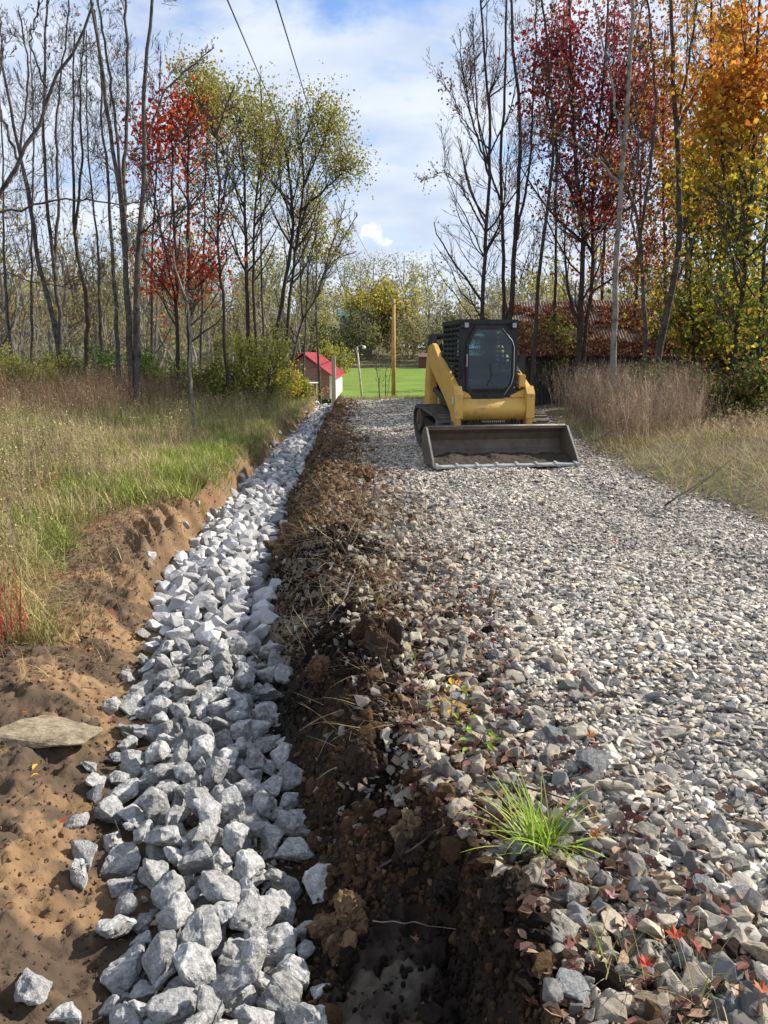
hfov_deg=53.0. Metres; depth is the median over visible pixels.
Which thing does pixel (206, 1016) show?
rock
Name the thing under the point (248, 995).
rock
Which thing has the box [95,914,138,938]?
rock
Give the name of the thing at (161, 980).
rock
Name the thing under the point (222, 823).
rock
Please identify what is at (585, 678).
stone
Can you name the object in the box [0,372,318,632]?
meadow grass
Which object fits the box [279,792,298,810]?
rock
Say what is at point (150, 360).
shrub
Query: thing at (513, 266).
bare tree
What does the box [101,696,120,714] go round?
rock
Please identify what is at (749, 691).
gravel
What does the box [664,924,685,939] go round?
fallen leaf
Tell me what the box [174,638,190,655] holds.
rock
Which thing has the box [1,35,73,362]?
bare tree
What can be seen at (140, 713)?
rock
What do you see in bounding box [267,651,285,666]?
rock
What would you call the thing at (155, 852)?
rock
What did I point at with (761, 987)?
fallen leaf
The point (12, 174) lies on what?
bare tree
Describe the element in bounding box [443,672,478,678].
stone
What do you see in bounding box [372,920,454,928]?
stick
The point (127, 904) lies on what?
rock
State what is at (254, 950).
rock
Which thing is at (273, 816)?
rock
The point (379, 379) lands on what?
sapling
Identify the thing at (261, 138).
locust tree
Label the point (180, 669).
rock
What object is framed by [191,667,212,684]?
rock
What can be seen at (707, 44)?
autumn tree
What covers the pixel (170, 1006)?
rock
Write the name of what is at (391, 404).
gravel
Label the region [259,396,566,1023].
soil bank
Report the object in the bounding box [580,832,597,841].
stone
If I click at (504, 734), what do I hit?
stone
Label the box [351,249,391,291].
skyline tree
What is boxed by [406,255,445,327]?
skyline tree
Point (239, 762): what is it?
rock
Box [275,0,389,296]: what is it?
power line
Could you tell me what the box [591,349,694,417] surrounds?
shrub
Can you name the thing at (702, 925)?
stone
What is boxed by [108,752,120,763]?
rock
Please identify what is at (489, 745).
seedling
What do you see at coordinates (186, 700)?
rock
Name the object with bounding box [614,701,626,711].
stone
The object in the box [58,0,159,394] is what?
bare tree
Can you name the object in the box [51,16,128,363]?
bare tree
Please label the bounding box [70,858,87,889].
rock
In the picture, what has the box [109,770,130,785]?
rock
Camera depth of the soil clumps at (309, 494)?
10.17 m
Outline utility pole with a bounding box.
[391,299,395,395]
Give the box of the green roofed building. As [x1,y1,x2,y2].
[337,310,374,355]
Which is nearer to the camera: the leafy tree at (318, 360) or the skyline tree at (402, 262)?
the leafy tree at (318, 360)
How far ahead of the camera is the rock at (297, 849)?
3.03 m
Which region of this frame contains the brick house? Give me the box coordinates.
[279,352,345,400]
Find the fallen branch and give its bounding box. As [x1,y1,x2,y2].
[664,434,762,505]
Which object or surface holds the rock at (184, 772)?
on the rock at (200, 774)
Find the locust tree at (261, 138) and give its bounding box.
[179,52,322,393]
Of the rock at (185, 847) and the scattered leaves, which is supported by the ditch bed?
the rock at (185, 847)
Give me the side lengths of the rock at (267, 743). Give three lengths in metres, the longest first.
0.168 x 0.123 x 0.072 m
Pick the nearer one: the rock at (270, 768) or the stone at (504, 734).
the stone at (504, 734)
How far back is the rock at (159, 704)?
4.07 m
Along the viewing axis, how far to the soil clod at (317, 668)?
3.85 m
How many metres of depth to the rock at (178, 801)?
3.33 m
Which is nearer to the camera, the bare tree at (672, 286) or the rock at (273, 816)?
the rock at (273, 816)
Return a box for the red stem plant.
[0,543,64,645]
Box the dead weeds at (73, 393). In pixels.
[0,353,218,420]
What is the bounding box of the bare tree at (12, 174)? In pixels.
[0,0,171,291]
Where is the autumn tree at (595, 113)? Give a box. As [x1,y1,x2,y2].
[566,0,657,300]
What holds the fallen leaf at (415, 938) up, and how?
on the soil bank
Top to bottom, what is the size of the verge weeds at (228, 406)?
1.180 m
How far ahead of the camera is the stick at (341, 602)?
4.26 m
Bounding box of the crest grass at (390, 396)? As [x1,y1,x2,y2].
[330,392,437,407]
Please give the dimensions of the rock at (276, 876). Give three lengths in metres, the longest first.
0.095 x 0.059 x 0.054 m
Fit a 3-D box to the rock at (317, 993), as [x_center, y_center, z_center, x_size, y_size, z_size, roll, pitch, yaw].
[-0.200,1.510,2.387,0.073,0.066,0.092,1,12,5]
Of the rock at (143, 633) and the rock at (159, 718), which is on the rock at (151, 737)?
the rock at (159, 718)
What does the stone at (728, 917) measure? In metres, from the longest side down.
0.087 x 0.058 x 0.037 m
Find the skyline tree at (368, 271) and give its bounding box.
[343,251,383,290]
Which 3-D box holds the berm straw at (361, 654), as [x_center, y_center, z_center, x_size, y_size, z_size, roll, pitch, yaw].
[-0.905,-1.386,14.494,1.336,0.649,23.332,-1,12,-4]
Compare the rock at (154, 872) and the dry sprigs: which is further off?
the dry sprigs
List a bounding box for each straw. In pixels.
[0,476,105,647]
[272,399,484,777]
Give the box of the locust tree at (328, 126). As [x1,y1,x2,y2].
[238,63,388,374]
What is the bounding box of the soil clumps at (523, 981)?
[257,467,740,1023]
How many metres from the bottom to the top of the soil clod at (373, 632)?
0.253 m
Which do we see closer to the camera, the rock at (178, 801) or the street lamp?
the rock at (178, 801)
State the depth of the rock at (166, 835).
2.97 m
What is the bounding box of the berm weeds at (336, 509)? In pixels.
[280,419,480,603]
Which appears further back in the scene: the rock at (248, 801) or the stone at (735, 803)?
the rock at (248, 801)
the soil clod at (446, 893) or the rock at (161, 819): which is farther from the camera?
the rock at (161, 819)
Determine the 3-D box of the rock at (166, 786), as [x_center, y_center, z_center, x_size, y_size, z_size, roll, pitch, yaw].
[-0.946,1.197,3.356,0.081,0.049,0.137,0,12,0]
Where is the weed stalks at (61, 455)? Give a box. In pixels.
[0,381,210,595]
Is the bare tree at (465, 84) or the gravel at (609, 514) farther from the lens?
the bare tree at (465, 84)
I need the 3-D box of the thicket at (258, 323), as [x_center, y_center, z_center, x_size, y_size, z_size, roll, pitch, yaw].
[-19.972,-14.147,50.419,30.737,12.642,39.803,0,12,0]
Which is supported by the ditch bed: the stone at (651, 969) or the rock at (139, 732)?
the rock at (139, 732)
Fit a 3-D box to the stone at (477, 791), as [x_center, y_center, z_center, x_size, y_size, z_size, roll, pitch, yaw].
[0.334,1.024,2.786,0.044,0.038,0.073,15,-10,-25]
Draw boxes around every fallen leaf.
[395,715,403,721]
[410,934,418,943]
[586,731,595,738]
[590,829,601,838]
[605,888,620,898]
[616,850,632,865]
[625,915,638,931]
[639,954,653,966]
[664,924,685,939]
[691,938,701,951]
[753,979,767,992]
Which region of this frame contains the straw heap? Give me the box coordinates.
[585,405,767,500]
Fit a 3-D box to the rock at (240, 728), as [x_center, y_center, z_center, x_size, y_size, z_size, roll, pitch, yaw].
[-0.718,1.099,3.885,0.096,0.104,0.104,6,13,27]
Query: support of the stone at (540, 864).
on the gravel road at (678, 764)
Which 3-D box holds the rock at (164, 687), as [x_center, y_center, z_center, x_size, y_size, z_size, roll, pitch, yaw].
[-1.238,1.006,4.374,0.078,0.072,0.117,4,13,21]
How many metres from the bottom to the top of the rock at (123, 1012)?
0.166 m
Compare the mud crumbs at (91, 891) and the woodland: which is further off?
the woodland
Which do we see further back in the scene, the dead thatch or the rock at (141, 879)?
the dead thatch
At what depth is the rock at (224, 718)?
4.12 m
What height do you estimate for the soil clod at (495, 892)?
0.192 m
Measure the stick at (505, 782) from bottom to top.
0.023 m
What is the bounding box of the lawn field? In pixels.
[1,364,425,397]
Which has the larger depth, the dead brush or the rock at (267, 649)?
the dead brush
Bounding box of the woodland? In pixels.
[2,257,760,358]
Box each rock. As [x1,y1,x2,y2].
[14,968,52,1005]
[47,1001,81,1023]
[64,812,89,829]
[70,840,97,871]
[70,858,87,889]
[81,761,96,772]
[85,772,106,787]
[86,783,103,802]
[94,794,125,824]
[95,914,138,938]
[98,994,120,1016]
[100,841,140,874]
[100,940,145,997]
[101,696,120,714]
[103,820,122,852]
[106,778,140,804]
[106,876,134,897]
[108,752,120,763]
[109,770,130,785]
[109,1001,145,1023]
[115,881,137,916]
[116,804,147,828]
[117,732,137,751]
[118,723,140,737]
[119,665,135,683]
[119,692,144,714]
[120,749,145,777]
[123,821,137,830]
[128,999,146,1017]
[129,680,154,696]
[129,930,152,945]
[129,979,159,1003]
[132,785,155,812]
[132,912,152,933]
[133,728,146,737]
[133,819,154,843]
[134,700,151,721]
[135,771,150,796]
[137,628,149,637]
[137,867,149,888]
[138,653,149,665]
[138,657,154,674]
[140,724,156,742]
[140,786,170,820]
[141,669,156,681]
[141,767,151,772]
[141,929,179,985]
[142,858,168,889]
[143,692,159,704]
[143,825,181,846]
[143,1015,193,1023]
[145,558,153,568]
[145,740,170,763]
[145,762,174,786]
[145,844,178,863]
[145,986,196,1023]
[146,695,171,718]
[151,668,179,685]
[151,711,168,726]
[151,870,184,908]
[152,813,188,825]
[152,899,162,910]
[153,720,174,736]
[153,968,176,992]
[154,657,173,673]
[154,692,172,698]
[155,642,174,656]
[155,681,173,694]
[155,779,178,795]
[155,911,184,937]
[157,654,170,662]
[157,733,178,747]
[157,891,193,929]
[161,757,170,762]
[163,846,182,866]
[163,976,185,992]
[164,762,180,781]
[165,805,189,824]
[166,702,174,719]
[167,794,173,801]
[168,746,189,764]
[169,703,191,720]
[170,651,187,667]
[170,738,188,752]
[171,716,186,736]
[171,784,185,806]
[172,762,200,786]
[173,653,188,663]
[173,679,197,702]
[173,780,196,797]
[173,942,215,987]
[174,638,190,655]
[175,821,187,835]
[176,732,189,744]
[177,665,184,673]
[177,696,191,705]
[177,841,214,875]
[178,667,190,679]
[178,717,202,729]
[179,904,221,951]
[180,835,203,872]
[183,874,193,892]
[183,998,222,1023]
[184,723,215,746]
[184,787,213,818]
[185,670,194,680]
[186,656,201,666]
[186,819,218,848]
[186,886,200,902]
[188,664,196,669]
[189,645,209,658]
[189,698,201,717]
[189,734,215,765]
[190,668,214,685]
[190,682,212,699]
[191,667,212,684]
[191,893,213,909]
[192,798,221,825]
[193,745,220,770]
[193,756,205,770]
[194,983,209,994]
[195,705,206,719]
[195,770,204,786]
[196,985,223,1023]
[197,655,213,677]
[198,870,241,903]
[200,686,225,703]
[200,698,207,710]
[200,716,211,723]
[200,756,229,791]
[202,711,230,724]
[206,698,230,718]
[208,650,233,668]
[208,846,232,877]
[209,717,230,731]
[209,958,256,1006]
[210,638,228,661]
[210,784,223,801]
[211,922,226,957]
[212,826,222,846]
[212,970,258,1018]
[213,660,233,678]
[213,848,232,868]
[213,901,237,924]
[215,729,233,748]
[216,676,230,691]
[217,819,229,828]
[217,936,243,973]
[218,785,245,819]
[219,738,242,764]
[219,1019,237,1023]
[221,779,232,788]
[222,821,249,856]
[225,676,243,694]
[225,688,246,705]
[225,707,252,722]
[226,757,249,783]
[226,888,256,928]
[227,636,249,655]
[227,764,235,776]
[227,933,244,939]
[228,807,261,840]
[228,894,280,930]
[229,693,252,720]
[230,719,251,740]
[231,654,247,663]
[232,839,251,860]
[232,867,266,885]
[233,777,260,795]
[233,1003,274,1023]
[234,666,254,689]
[234,848,264,879]
[235,661,243,668]
[235,699,248,711]
[235,737,250,757]
[236,665,258,680]
[237,765,252,778]
[238,877,259,896]
[239,683,263,699]
[240,769,262,780]
[240,935,267,976]
[241,796,264,820]
[243,662,253,672]
[244,743,262,759]
[244,748,266,769]
[244,820,265,838]
[244,925,276,948]
[246,656,254,660]
[246,735,252,743]
[247,661,258,669]
[249,1020,259,1023]
[251,720,270,742]
[252,705,273,727]
[252,785,271,814]
[253,971,270,991]
[254,734,281,753]
[255,701,277,717]
[256,666,275,683]
[257,968,302,1023]
[258,643,284,659]
[258,686,271,695]
[258,759,277,775]
[260,821,284,851]
[261,687,284,701]
[261,774,282,797]
[263,922,297,964]
[264,868,286,884]
[266,863,302,900]
[266,888,285,907]
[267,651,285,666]
[268,538,279,546]
[268,889,295,925]
[270,742,292,769]
[270,797,277,807]
[270,806,282,821]
[273,663,293,684]
[273,837,314,862]
[276,809,306,839]
[276,953,309,991]
[277,761,303,792]
[277,762,283,769]
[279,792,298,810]
[285,1002,327,1023]
[288,792,298,796]
[290,809,305,821]
[295,920,312,941]
[297,939,314,959]
[300,829,309,837]
[302,862,330,903]
[310,983,330,1003]
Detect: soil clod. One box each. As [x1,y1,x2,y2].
[304,654,332,682]
[304,888,368,966]
[331,734,386,787]
[351,613,401,660]
[352,464,374,481]
[388,807,422,841]
[391,826,430,873]
[429,864,463,913]
[480,868,532,927]
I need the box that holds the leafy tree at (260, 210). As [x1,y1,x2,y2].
[222,89,301,375]
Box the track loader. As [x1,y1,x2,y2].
[413,319,580,468]
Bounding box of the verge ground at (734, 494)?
[535,403,767,530]
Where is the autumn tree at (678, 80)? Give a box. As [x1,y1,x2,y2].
[645,0,719,299]
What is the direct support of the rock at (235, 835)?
on the rock at (248, 843)
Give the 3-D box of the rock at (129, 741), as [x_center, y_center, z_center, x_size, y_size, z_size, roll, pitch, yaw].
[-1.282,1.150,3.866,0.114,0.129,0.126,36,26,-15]
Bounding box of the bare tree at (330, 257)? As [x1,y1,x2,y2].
[269,198,361,379]
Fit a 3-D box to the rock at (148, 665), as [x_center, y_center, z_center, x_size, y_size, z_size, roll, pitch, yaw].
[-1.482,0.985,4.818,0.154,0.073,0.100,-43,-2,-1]
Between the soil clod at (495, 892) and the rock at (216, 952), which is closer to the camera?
the soil clod at (495, 892)
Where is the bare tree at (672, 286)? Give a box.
[646,0,762,370]
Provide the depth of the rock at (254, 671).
4.68 m
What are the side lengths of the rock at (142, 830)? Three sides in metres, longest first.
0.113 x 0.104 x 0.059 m
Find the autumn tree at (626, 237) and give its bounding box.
[588,10,690,319]
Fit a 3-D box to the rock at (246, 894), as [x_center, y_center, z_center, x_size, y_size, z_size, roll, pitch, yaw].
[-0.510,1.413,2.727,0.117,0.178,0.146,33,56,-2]
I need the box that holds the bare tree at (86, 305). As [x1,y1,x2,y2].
[43,25,112,387]
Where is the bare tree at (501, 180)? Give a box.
[447,0,562,346]
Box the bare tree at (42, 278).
[0,3,127,394]
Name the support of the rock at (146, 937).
on the ditch bed
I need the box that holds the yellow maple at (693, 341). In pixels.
[606,0,767,377]
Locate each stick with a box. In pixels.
[326,575,352,622]
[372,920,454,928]
[376,824,443,870]
[487,776,569,800]
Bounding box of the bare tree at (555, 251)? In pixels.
[499,0,590,320]
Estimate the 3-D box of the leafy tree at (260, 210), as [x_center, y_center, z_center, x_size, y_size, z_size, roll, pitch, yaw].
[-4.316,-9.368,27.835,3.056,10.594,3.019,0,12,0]
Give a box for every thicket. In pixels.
[0,152,244,379]
[0,168,326,384]
[621,236,767,411]
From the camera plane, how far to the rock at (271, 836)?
3.11 m
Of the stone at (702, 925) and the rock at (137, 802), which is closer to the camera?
the stone at (702, 925)
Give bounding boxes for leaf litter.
[377,541,767,1023]
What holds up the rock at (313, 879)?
on the soil bank
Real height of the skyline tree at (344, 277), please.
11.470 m
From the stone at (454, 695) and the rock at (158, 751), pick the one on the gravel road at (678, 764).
the stone at (454, 695)
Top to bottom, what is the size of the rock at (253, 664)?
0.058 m
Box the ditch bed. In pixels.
[130,492,280,1019]
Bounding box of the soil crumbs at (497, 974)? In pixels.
[263,514,757,1023]
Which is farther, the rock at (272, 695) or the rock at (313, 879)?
the rock at (272, 695)
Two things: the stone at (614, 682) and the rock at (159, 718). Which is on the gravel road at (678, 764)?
the stone at (614, 682)
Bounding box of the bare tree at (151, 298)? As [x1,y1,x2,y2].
[127,30,179,367]
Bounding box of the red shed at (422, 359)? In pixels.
[418,353,427,367]
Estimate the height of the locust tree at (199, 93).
9.054 m
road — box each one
[352,400,767,1023]
[390,343,479,348]
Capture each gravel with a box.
[340,398,574,436]
[347,435,688,491]
[376,487,767,576]
[398,567,767,717]
[454,708,767,1023]
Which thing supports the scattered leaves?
on the gravel road at (678, 764)
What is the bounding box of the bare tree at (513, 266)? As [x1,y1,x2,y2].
[468,0,578,356]
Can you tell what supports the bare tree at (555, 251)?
on the verge ground at (734, 494)
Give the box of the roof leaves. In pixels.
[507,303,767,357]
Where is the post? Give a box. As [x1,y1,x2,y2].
[331,356,335,403]
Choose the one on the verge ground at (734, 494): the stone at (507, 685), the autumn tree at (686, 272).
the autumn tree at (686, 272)
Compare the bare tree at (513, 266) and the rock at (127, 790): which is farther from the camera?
the bare tree at (513, 266)
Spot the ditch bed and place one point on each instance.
(143, 746)
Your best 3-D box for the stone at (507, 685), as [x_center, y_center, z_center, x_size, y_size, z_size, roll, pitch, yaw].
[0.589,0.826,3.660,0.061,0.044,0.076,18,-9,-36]
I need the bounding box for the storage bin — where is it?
[322,399,331,404]
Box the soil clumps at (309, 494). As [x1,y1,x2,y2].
[262,396,435,556]
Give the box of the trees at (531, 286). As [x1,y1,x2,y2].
[515,197,766,301]
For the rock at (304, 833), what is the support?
on the soil bank
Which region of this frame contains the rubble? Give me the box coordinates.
[354,471,767,1023]
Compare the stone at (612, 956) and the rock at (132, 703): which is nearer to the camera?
the stone at (612, 956)
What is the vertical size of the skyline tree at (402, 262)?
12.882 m
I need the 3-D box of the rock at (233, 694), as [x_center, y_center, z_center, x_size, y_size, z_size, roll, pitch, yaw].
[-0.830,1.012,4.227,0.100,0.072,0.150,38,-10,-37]
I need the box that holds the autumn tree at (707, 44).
[646,0,766,305]
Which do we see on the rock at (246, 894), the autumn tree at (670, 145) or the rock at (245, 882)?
the rock at (245, 882)
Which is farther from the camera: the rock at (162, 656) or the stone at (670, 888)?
the rock at (162, 656)
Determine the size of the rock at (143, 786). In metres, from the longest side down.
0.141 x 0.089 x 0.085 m
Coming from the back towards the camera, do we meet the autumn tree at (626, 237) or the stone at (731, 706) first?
the autumn tree at (626, 237)
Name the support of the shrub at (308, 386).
on the mud slope
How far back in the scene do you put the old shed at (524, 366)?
23.16 m
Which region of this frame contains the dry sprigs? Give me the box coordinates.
[0,446,232,687]
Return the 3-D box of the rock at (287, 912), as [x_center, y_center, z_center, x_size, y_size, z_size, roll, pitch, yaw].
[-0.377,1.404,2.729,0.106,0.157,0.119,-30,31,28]
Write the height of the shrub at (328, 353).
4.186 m
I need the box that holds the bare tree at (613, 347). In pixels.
[535,0,676,423]
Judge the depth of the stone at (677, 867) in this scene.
2.38 m
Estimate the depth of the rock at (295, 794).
3.47 m
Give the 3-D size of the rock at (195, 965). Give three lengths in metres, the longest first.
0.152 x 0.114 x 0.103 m
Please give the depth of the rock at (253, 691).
4.44 m
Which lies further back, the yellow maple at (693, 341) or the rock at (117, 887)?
the yellow maple at (693, 341)
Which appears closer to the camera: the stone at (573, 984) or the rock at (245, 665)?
the stone at (573, 984)
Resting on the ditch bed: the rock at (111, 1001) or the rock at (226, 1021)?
the rock at (226, 1021)
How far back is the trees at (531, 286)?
40.12 m
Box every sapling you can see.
[157,234,200,429]
[373,360,387,397]
[381,361,394,396]
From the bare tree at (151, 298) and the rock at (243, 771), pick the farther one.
the bare tree at (151, 298)
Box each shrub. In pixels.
[0,342,80,397]
[32,345,84,386]
[37,470,58,495]
[70,339,169,390]
[120,342,202,399]
[139,464,156,484]
[156,350,254,405]
[205,321,302,407]
[269,365,322,404]
[273,352,311,400]
[308,333,362,380]
[308,380,328,400]
[524,303,592,403]
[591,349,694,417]
[644,344,756,424]
[685,407,767,441]
[692,354,767,426]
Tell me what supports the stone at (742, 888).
on the gravel road at (678, 764)
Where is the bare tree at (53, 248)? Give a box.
[4,0,85,357]
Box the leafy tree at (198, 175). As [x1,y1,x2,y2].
[170,59,252,373]
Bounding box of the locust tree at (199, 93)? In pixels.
[146,33,272,405]
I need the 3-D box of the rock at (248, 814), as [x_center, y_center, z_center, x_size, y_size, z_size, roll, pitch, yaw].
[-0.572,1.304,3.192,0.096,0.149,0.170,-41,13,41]
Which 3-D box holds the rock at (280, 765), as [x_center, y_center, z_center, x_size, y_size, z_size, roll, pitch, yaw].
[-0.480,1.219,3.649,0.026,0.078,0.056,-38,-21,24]
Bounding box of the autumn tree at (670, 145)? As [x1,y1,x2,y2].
[607,10,699,366]
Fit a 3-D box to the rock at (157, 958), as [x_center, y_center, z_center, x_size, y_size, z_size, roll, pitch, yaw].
[-0.710,1.400,2.424,0.129,0.066,0.165,-21,41,-1]
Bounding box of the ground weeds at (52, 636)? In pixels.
[0,466,199,671]
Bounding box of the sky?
[0,0,767,314]
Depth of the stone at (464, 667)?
3.92 m
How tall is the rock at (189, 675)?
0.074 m
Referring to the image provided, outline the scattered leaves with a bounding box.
[1,442,766,904]
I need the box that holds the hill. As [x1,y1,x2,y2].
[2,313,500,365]
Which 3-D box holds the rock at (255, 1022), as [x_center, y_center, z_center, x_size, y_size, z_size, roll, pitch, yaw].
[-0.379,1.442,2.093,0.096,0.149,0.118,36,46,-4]
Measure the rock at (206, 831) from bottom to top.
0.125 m
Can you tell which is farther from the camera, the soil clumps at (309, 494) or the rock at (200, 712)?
the soil clumps at (309, 494)
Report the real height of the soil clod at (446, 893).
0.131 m
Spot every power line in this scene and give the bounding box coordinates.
[227,0,383,291]
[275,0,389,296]
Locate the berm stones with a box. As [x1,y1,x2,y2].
[275,398,449,843]
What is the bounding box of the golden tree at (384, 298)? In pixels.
[332,271,429,348]
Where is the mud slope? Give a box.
[0,398,317,1023]
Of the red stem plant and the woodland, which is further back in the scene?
the woodland
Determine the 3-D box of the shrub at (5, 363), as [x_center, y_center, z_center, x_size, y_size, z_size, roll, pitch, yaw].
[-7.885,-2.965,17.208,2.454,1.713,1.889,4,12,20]
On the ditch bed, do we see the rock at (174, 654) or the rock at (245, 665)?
the rock at (174, 654)
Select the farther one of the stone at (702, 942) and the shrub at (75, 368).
the shrub at (75, 368)
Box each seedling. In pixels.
[425,677,476,724]
[456,721,501,751]
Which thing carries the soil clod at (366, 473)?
on the soil bank
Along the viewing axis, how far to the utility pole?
46.93 m
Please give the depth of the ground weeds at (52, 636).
5.87 m
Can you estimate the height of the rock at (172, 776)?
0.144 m
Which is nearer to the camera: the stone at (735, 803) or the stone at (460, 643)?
the stone at (735, 803)
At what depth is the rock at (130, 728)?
3.96 m
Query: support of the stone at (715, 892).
on the gravel road at (678, 764)
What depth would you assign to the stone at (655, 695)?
3.61 m
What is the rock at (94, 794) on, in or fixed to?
on the mud slope
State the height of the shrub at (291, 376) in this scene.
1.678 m
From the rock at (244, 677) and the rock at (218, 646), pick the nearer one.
the rock at (244, 677)
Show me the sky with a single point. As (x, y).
(380, 46)
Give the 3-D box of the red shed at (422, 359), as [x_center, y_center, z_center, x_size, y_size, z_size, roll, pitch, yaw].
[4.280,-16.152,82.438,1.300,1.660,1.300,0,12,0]
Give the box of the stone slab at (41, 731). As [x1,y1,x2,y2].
[0,715,102,748]
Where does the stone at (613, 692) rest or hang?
on the gravel road at (678, 764)
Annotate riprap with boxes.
[142,396,337,659]
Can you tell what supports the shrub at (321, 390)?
on the lawn field
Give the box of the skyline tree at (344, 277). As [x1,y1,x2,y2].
[328,255,363,308]
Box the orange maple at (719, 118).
[650,0,767,421]
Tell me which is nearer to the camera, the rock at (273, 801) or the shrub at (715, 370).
the rock at (273, 801)
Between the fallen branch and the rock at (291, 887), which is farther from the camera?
the fallen branch
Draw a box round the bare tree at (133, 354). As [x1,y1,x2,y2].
[50,0,238,411]
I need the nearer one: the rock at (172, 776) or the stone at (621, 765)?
the stone at (621, 765)
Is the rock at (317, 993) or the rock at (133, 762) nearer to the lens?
the rock at (317, 993)
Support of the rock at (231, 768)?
on the rock
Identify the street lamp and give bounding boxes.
[356,345,365,396]
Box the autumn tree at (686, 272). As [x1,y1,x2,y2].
[634,106,712,328]
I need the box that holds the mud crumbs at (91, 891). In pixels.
[0,488,215,1023]
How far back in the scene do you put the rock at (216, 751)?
3.71 m
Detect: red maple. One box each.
[95,62,249,399]
[494,0,682,409]
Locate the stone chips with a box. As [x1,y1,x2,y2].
[121,472,298,1013]
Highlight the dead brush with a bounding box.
[541,350,735,445]
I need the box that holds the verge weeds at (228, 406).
[45,375,301,435]
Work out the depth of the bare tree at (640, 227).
16.88 m
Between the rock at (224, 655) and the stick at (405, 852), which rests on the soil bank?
the stick at (405, 852)
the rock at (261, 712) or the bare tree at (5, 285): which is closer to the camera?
the rock at (261, 712)
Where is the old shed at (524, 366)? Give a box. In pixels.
[506,299,767,407]
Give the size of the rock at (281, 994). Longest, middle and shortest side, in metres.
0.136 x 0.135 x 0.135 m
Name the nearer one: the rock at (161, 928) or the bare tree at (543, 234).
the rock at (161, 928)
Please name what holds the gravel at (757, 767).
on the gravel road at (678, 764)
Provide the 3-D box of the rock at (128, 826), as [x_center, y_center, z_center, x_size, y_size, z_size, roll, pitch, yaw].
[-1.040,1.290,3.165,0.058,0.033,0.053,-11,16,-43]
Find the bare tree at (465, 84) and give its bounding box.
[413,0,543,355]
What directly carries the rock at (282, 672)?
on the soil bank
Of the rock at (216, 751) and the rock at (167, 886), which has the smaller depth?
the rock at (167, 886)
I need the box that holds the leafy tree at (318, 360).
[292,174,350,404]
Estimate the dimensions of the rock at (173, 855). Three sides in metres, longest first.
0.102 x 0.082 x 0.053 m
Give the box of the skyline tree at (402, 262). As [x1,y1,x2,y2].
[383,245,422,295]
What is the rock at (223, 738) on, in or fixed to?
on the rock at (216, 751)
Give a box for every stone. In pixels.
[407,587,415,592]
[416,664,425,671]
[423,652,433,660]
[437,654,446,660]
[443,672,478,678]
[446,691,460,699]
[457,641,465,646]
[461,662,466,670]
[466,749,489,758]
[473,789,480,799]
[500,681,514,689]
[501,731,512,739]
[505,661,522,668]
[526,858,544,870]
[543,724,563,745]
[548,909,579,945]
[550,566,557,571]
[556,967,590,1004]
[560,838,573,854]
[564,879,588,905]
[574,746,609,771]
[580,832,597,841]
[581,676,593,683]
[584,976,594,984]
[600,949,619,965]
[608,677,619,687]
[609,809,623,813]
[610,688,619,694]
[612,762,628,768]
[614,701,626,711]
[630,961,655,985]
[630,989,674,1023]
[631,842,649,851]
[633,821,662,838]
[637,645,644,653]
[643,785,666,792]
[643,833,655,843]
[645,690,661,699]
[656,725,690,738]
[657,878,685,895]
[670,896,690,915]
[671,673,682,680]
[672,863,690,875]
[691,873,713,892]
[694,937,712,950]
[696,919,706,929]
[709,889,723,901]
[715,993,740,1023]
[721,855,750,871]
[721,912,732,924]
[722,700,735,711]
[725,885,748,894]
[730,798,741,810]
[733,787,743,799]
[733,818,767,833]
[735,583,752,591]
[735,965,745,983]
[740,942,767,964]
[746,784,758,791]
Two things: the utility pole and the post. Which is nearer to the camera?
the post
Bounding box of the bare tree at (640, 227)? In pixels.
[586,0,693,373]
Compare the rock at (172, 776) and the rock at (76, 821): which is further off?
the rock at (172, 776)
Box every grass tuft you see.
[0,585,89,658]
[457,753,617,876]
[582,904,668,990]
[619,907,767,1023]
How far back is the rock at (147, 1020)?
2.23 m
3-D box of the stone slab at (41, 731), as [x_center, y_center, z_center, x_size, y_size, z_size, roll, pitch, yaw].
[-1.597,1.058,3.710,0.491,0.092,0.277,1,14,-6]
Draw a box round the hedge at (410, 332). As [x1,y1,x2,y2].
[142,296,501,363]
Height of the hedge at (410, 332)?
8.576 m
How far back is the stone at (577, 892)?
2.25 m
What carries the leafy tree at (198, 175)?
on the meadow ground
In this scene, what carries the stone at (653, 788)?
on the gravel road at (678, 764)
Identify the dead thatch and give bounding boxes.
[246,472,572,693]
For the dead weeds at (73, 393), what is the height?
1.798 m
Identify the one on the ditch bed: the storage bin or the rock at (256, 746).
the rock at (256, 746)
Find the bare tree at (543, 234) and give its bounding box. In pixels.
[496,0,584,390]
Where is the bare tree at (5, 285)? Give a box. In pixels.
[0,31,34,360]
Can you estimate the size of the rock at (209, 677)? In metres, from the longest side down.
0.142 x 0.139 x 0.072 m
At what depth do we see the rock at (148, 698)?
4.35 m

